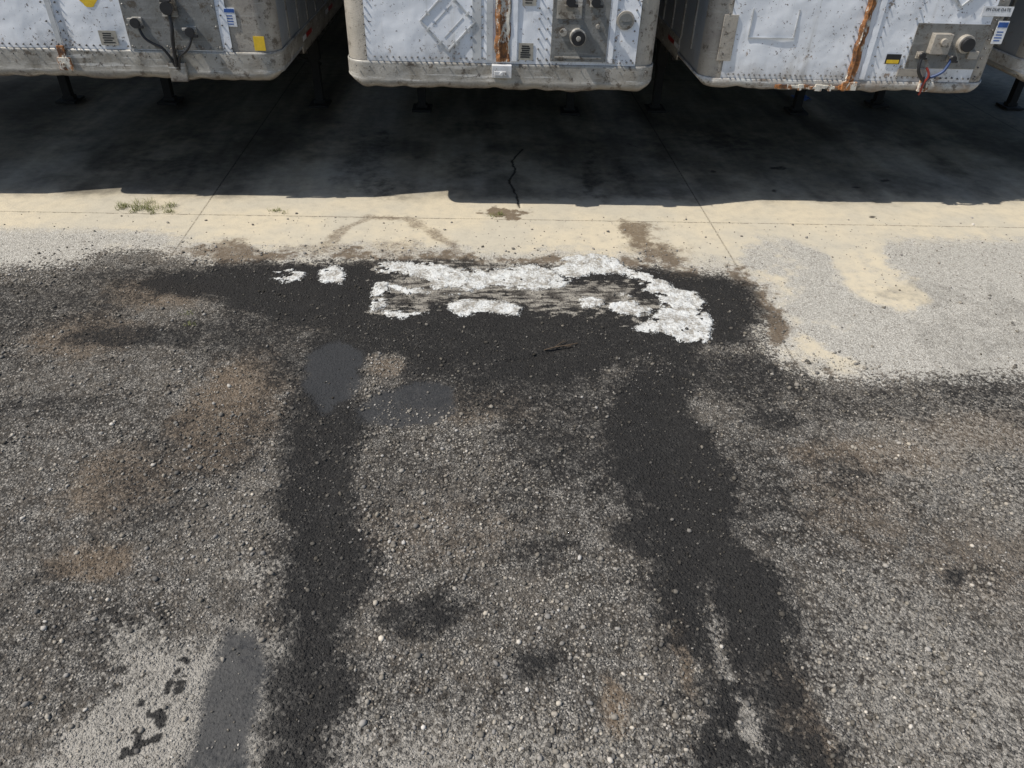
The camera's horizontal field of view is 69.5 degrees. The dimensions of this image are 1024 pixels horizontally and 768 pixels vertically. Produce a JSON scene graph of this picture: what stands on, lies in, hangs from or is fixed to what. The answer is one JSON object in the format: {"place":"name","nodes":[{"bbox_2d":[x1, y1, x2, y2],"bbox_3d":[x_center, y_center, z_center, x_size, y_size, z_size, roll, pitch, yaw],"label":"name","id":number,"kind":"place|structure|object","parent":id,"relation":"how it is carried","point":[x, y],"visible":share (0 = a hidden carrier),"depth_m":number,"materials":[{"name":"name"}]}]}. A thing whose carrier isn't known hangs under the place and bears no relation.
{"place":"outdoors","nodes":[
{"label":"outdoors","id":0,"kind":"place"},
{"bbox_2d":[0,5,1023,767],"bbox_3d":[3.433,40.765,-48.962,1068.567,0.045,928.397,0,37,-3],"label":"ground","id":1,"kind":"structure","parent":0,"point":[234,161],"depth_m":4.55,"materials":[{"name":"grey asphalt"}]},
{"bbox_2d":[55,75,84,103],"bbox_3d":[-6.527,-7.415,10.920,2.610,4.100,13.696,0,37,-2],"label":"semi trailer","id":2,"kind":"object","parent":1,"relation":"on","point":[68,96],"visible":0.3,"depth_m":9.13,"materials":[{"name":"paint"}]},
{"bbox_2d":[115,196,177,211],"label":"weeds","id":3,"kind":"object","parent":1,"relation":"on","point":[138,207],"visible":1,"depth_m":6.79,"materials":[{"name":"green plant"}]},
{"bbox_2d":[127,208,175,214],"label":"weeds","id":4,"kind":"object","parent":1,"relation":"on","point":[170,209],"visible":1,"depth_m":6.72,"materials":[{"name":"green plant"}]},
{"bbox_2d":[0,0,343,107],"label":"semi trailer","id":5,"kind":"object","parent":1,"relation":"on","point":[166,41],"visible":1,"depth_m":6.10,"materials":[{"name":"paint"}]},
{"bbox_2d":[344,0,659,115],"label":"semi trailer","id":6,"kind":"object","parent":1,"relation":"on","point":[570,47],"visible":1,"depth_m":6.08,"materials":[{"name":"paint"}]},
{"bbox_2d":[544,341,577,350],"bbox_3d":[0.339,-0.274,5.157,0.252,0.018,0.079,-6,38,-11],"label":"twig","id":7,"kind":"object","parent":1,"relation":"on","point":[560,346],"visible":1,"depth_m":5.14,"materials":[{"name":"brown wood"}]},
{"bbox_2d":[644,0,1013,114],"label":"semi trailer","id":8,"kind":"object","parent":1,"relation":"on","point":[918,46],"visible":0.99,"depth_m":6.35,"materials":[{"name":"paint"}]},
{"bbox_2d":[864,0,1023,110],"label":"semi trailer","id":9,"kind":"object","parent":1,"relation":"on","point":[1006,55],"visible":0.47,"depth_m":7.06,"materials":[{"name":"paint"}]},
{"bbox_2d":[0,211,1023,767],"bbox_3d":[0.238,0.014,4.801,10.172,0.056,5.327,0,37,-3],"label":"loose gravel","id":10,"kind":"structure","parent":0,"point":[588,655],"depth_m":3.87,"materials":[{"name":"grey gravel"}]}
]}

